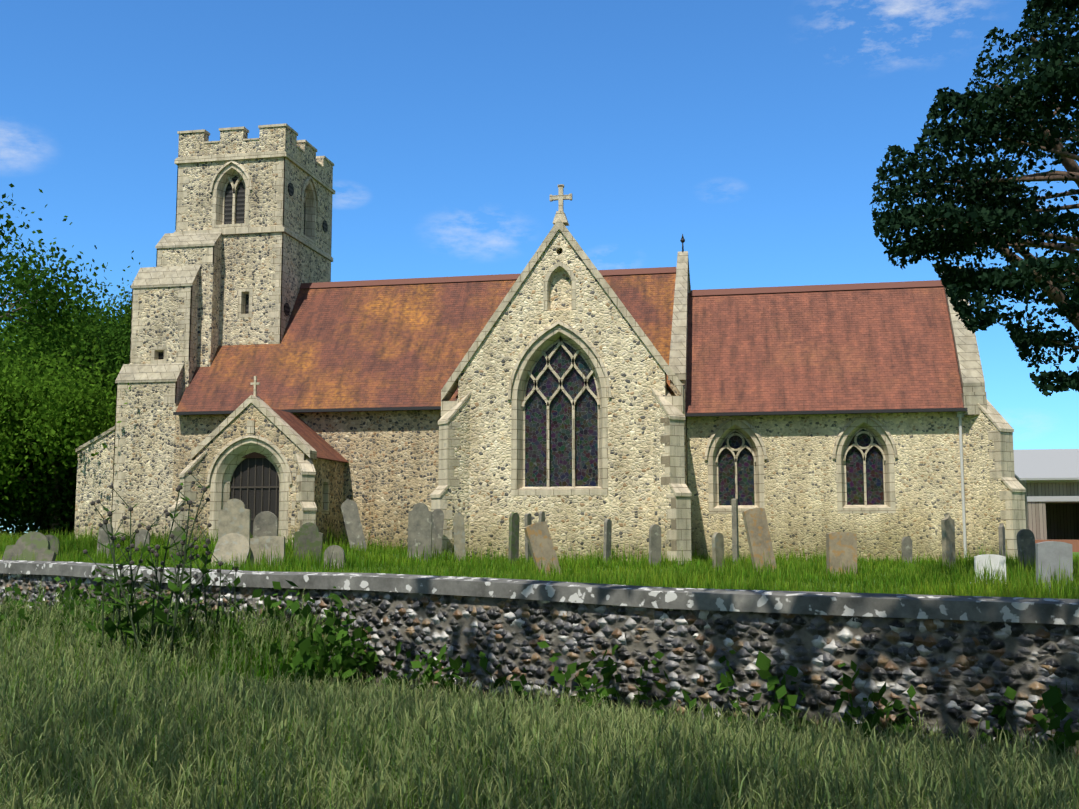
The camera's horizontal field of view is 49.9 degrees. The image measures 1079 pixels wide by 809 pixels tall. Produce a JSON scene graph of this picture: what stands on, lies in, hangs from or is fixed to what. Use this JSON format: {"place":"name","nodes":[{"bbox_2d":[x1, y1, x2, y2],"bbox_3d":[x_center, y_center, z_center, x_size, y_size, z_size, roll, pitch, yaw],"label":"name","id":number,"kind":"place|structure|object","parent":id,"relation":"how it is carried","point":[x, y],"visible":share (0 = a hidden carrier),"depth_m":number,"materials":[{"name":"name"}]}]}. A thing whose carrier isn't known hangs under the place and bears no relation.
{"place":"outdoors","nodes":[
{"label":"outdoors","id":0,"kind":"place"},
{"bbox_2d":[197,403,304,546],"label":"porch gable","id":1,"kind":"structure","parent":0,"point":[265,428],"depth_m":35.98,"materials":[{"name":"beige stone"}]},
{"bbox_2d":[230,458,279,537],"bbox_3d":[-8.875,3.378,36.118,1.660,4.000,0.001,-1,-6,11],"label":"door","id":2,"kind":"structure","parent":1,"relation":"in","point":[272,505],"depth_m":36.20,"materials":[{"name":"brown"}]},
{"bbox_2d":[230,458,279,521],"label":"porch gate bars","id":3,"kind":"object","parent":2,"relation":"attached to","point":[254,486],"visible":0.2,"depth_m":36.16,"materials":[{"name":"black metal"}]},
{"bbox_2d":[0,0,1078,532],"label":"sky","id":4,"kind":"structure","parent":0,"point":[757,133],"materials":[{"name":"blue"}]},
{"bbox_2d":[0,517,1078,598],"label":"churchyard ground","id":5,"kind":"structure","parent":0,"point":[602,573],"depth_m":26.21,"materials":[{"name":"green plant"}]},
{"bbox_2d":[0,357,95,514],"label":"tree foliage","id":6,"kind":"object","parent":5,"relation":"on","point":[6,494],"depth_m":43.84,"materials":[{"name":"green plant"}]},
{"bbox_2d":[0,433,99,539],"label":"hedge leaves","id":7,"kind":"object","parent":5,"relation":"on","point":[36,522],"visible":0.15,"depth_m":44.25,"materials":[{"name":"green plant"}]},
{"bbox_2d":[0,183,112,385],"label":"tree","id":8,"kind":"object","parent":5,"relation":"on","point":[51,303],"depth_m":33.78,"materials":[{"name":"green plant"}]},
{"bbox_2d":[0,376,115,536],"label":"tree foliage","id":9,"kind":"object","parent":5,"relation":"on","point":[67,474],"depth_m":44.35,"materials":[{"name":"green plant"}]},
{"bbox_2d":[0,270,116,344],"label":"tree foliage","id":10,"kind":"object","parent":5,"relation":"on","point":[49,318],"visible":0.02,"depth_m":58.33,"materials":[{"name":"green plant"}]},
{"bbox_2d":[0,285,124,353],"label":"tree foliage","id":11,"kind":"object","parent":5,"relation":"on","point":[74,304],"depth_m":69.78,"materials":[{"name":"green plant"}]},
{"bbox_2d":[0,293,129,535],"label":"tree foliage","id":12,"kind":"object","parent":5,"relation":"on","point":[49,409],"depth_m":42.05,"materials":[{"name":"green plant"}]},
{"bbox_2d":[0,287,130,393],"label":"tree foliage","id":13,"kind":"object","parent":5,"relation":"on","point":[34,345],"depth_m":49.10,"materials":[{"name":"green plant"}]},
{"bbox_2d":[0,291,130,492],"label":"tree","id":14,"kind":"object","parent":5,"relation":"on","point":[52,350],"depth_m":48.82,"materials":[{"name":"green plant"}]},
{"bbox_2d":[1,279,130,513],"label":"tree","id":15,"kind":"object","parent":5,"relation":"on","point":[106,342],"depth_m":48.84,"materials":[{"name":"green plant"}]},
{"bbox_2d":[10,296,122,402],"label":"tree","id":16,"kind":"object","parent":5,"relation":"on","point":[78,343],"depth_m":51.49,"materials":[{"name":"green plant"}]},
{"bbox_2d":[11,250,139,349],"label":"tree foliage","id":17,"kind":"object","parent":5,"relation":"on","point":[126,306],"depth_m":54.22,"materials":[{"name":"green plant"}]},
{"bbox_2d":[74,430,114,538],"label":"buttress","id":18,"kind":"structure","parent":5,"relation":"on","point":[94,481],"depth_m":40.70,"materials":[{"name":"beige stone"}]},
{"bbox_2d":[112,235,221,538],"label":"buttress","id":19,"kind":"structure","parent":5,"relation":"on","point":[147,448],"depth_m":40.61,"materials":[{"name":"beige stone"}]},
{"bbox_2d":[75,232,221,452],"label":"buttress caps","id":20,"kind":"object","parent":19,"relation":"attached to","point":[165,276],"visible":0.83,"depth_m":41.49,"materials":[{"name":"stone"}]},
{"bbox_2d":[176,454,301,544],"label":"buttresses","id":21,"kind":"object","parent":5,"relation":"on","point":[198,469],"visible":0.05,"depth_m":35.86,"materials":[{"name":"beige stone"}]},
{"bbox_2d":[176,157,331,345],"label":"tower walls","id":22,"kind":"structure","parent":5,"relation":"on","point":[245,260],"depth_m":42.30,"materials":[{"name":"beige stone"}]},
{"bbox_2d":[178,126,332,187],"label":"battlement parapet","id":23,"kind":"structure","parent":22,"relation":"on","point":[284,138],"depth_m":42.88,"materials":[{"name":"beige stone"}]},
{"bbox_2d":[2,512,519,563],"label":"gravestones","id":24,"kind":"object","parent":5,"relation":"on","point":[309,535],"visible":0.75,"depth_m":27.61,"materials":[{"name":"grey stone"}]},
{"bbox_2d":[172,406,440,550],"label":"nave walls","id":25,"kind":"structure","parent":5,"relation":"on","point":[391,471],"depth_m":38.60,"materials":[{"name":"beige stone"}]},
{"bbox_2d":[176,273,675,414],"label":"nave roof","id":26,"kind":"structure","parent":25,"relation":"on","point":[403,345],"depth_m":40.58,"materials":[{"name":"brown tile"}]},
{"bbox_2d":[173,406,967,416],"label":"gutters","id":27,"kind":"object","parent":25,"relation":"attached to","point":[686,414],"visible":0.61,"depth_m":36.57,"materials":[{"name":"black metal"}]},
{"bbox_2d":[299,267,942,295],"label":"ridge tiles","id":28,"kind":"object","parent":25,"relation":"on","point":[836,287],"visible":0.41,"depth_m":40.78,"materials":[{"name":"brown tile"}]},
{"bbox_2d":[311,458,344,543],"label":"porch side walls","id":29,"kind":"structure","parent":5,"relation":"on","point":[333,472],"depth_m":37.60,"materials":[{"name":"beige stone"}]},
{"bbox_2d":[242,408,348,462],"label":"porch roof","id":30,"kind":"structure","parent":29,"relation":"on","point":[323,448],"depth_m":37.90,"materials":[{"name":"brown tile"}]},
{"bbox_2d":[458,229,666,561],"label":"gable wall","id":31,"kind":"structure","parent":5,"relation":"on","point":[597,320],"depth_m":33.53,"materials":[{"name":"beige stone"}]},
{"bbox_2d":[456,384,675,397],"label":"transept roof","id":32,"kind":"structure","parent":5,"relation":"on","point":[671,392],"depth_m":33.46,"materials":[{"name":"brown tile"}]},
{"bbox_2d":[441,392,675,559],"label":"buttresses","id":33,"kind":"structure","parent":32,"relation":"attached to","point":[458,503],"depth_m":33.37,"materials":[{"name":"beige stone"}]},
{"bbox_2d":[97,498,1035,569],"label":"gravestones","id":34,"kind":"object","parent":5,"relation":"on","point":[425,526],"visible":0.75,"depth_m":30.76,"materials":[{"name":"grey stone"}]},
{"bbox_2d":[111,123,1025,564],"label":"dressings","id":35,"kind":"structure","parent":5,"relation":"on","point":[539,345],"depth_m":35.73,"materials":[{"name":"stone"}]},
{"bbox_2d":[158,176,327,359],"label":"dark openings","id":36,"kind":"object","parent":35,"relation":"attached to","point":[240,206],"visible":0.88,"depth_m":42.80,"materials":[{"name":"black"}]},
{"bbox_2d":[525,342,883,504],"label":"glazing","id":37,"kind":"structure","parent":35,"relation":"attached to","point":[586,440],"depth_m":33.96,"materials":[{"name":"black glass"}]},
{"bbox_2d":[670,279,688,486],"bbox_3d":[5.047,0.235,40.188,0.480,10.940,6.800,-1,-6,11],"label":"gable parapet side","id":38,"kind":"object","parent":5,"relation":"on","point":[675,390],"depth_m":36.95,"materials":[{"name":"beige stone"}]},
{"bbox_2d":[668,251,690,379],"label":"gable parapet","id":39,"kind":"structure","parent":38,"relation":"on","point":[677,358],"depth_m":38.51,"materials":[{"name":"beige stone"}]},
{"bbox_2d":[680,234,684,251],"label":"finial cross","id":40,"kind":"object","parent":38,"relation":"attached to","point":[682,240],"visible":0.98,"depth_m":40.80,"materials":[{"name":"black metal"}]},
{"bbox_2d":[524,508,856,575],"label":"gravestones","id":41,"kind":"object","parent":5,"relation":"on","point":[841,547],"visible":0.79,"depth_m":24.73,"materials":[{"name":"beige stone"}]},
{"bbox_2d":[687,412,970,561],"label":"chancel walls","id":42,"kind":"structure","parent":5,"relation":"on","point":[800,490],"depth_m":36.08,"materials":[{"name":"beige stone"}]},
{"bbox_2d":[956,411,966,557],"bbox_3d":[12.869,2.417,35.245,0.200,4.520,0.200,-1,-6,11],"label":"downpipe","id":43,"kind":"object","parent":42,"relation":"attached to","point":[959,415],"visible":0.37,"depth_m":35.25,"materials":[{"name":"grey metal"}]},
{"bbox_2d":[966,416,972,556],"bbox_3d":[13.896,0.519,38.449,0.500,9.994,6.000,-1,-6,11],"label":"drainpipe","id":44,"kind":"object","parent":5,"relation":"on","point":[969,488],"depth_m":35.31,"materials":[{"name":"grey metal"}]},
{"bbox_2d":[970,554,1005,583],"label":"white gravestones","id":45,"kind":"object","parent":5,"relation":"on","point":[995,559],"visible":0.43,"depth_m":19.90,"materials":[{"name":"stone"}]},
{"bbox_2d":[968,408,1013,560],"bbox_3d":[13.756,2.307,34.946,0.620,5.672,1.450,4,-8,-34],"label":"buttress","id":46,"kind":"object","parent":5,"relation":"on","point":[987,504],"visible":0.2,"depth_m":34.93,"materials":[{"name":"beige stone"}]},
{"bbox_2d":[1017,479,1078,539],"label":"barn walls","id":47,"kind":"structure","parent":5,"relation":"on","point":[1052,520],"depth_m":55.24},
{"bbox_2d":[1014,449,1078,479],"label":"barn roof","id":48,"kind":"structure","parent":47,"relation":"on","point":[1046,464],"depth_m":57.84,"materials":[{"name":"grey metal"}]},
{"bbox_2d":[1025,480,1078,501],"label":"fascia trim","id":49,"kind":"structure","parent":47,"relation":"attached to","point":[1049,498],"depth_m":55.00,"materials":[{"name":"grey metal"}]},
{"bbox_2d":[1035,541,1075,588],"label":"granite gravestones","id":50,"kind":"object","parent":5,"relation":"on","point":[1052,555],"visible":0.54,"depth_m":17.87,"materials":[{"name":"grey stone"}]},
{"bbox_2d":[1035,540,1078,551],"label":"low brick wall","id":51,"kind":"structure","parent":5,"relation":"on","point":[1075,545],"depth_m":52.77,"materials":[{"name":"brown brick"}]},
{"bbox_2d":[685,286,963,417],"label":"chancel roof","id":52,"kind":"structure","parent":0,"point":[874,349],"depth_m":37.82,"materials":[{"name":"red tile"}]},
{"bbox_2d":[944,266,986,415],"bbox_3d":[13.891,-1.988,38.700,0.660,5.334,6.550,-1,-6,11],"label":"gable coping","id":53,"kind":"object","parent":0,"point":[973,394],"visible":0.44,"depth_m":35.88,"materials":[{"name":"beige stone"}]},
{"bbox_2d":[869,0,1078,396],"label":"conifer","id":54,"kind":"object","parent":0,"point":[985,206],"depth_m":20.48,"materials":[{"name":"green plant"}]},
{"label":"outer ground","id":55,"kind":"structure","parent":0,"visible":0},
{"bbox_2d":[86,474,236,671],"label":"tall weeds","id":56,"kind":"object","parent":55,"relation":"on","point":[174,616],"visible":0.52,"depth_m":13.03,"materials":[{"name":"green plant"}]},
{"bbox_2d":[83,470,238,620],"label":"thistle buds","id":57,"kind":"object","parent":56,"relation":"attached to","point":[149,528],"visible":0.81,"depth_m":13.11,"materials":[{"name":"plant"}]},
{"bbox_2d":[0,577,1078,808],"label":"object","id":58,"kind":"object","parent":55,"relation":"on","point":[636,725],"visible":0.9,"depth_m":6.79,"materials":[{"name":"green plant"}]},
{"bbox_2d":[0,573,1078,759],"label":"boundary wall","id":59,"kind":"structure","parent":55,"relation":"on","point":[952,672],"depth_m":11.00,"materials":[{"name":"grey stone"}]},
{"bbox_2d":[0,560,1078,624],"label":"wall coping","id":60,"kind":"object","parent":59,"relation":"on","point":[1014,609],"visible":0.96,"depth_m":11.44,"materials":[{"name":"grey stone"}]},
{"bbox_2d":[0,483,1078,764],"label":"weed leaves","id":61,"kind":"object","parent":55,"relation":"on","point":[306,655],"visible":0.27,"depth_m":12.64,"materials":[{"name":"green plant"}]},
{"bbox_2d":[0,583,1078,808],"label":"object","id":62,"kind":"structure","parent":55,"relation":"on","point":[260,674],"depth_m":7.34,"materials":[{"name":"green plant"}]}
]}

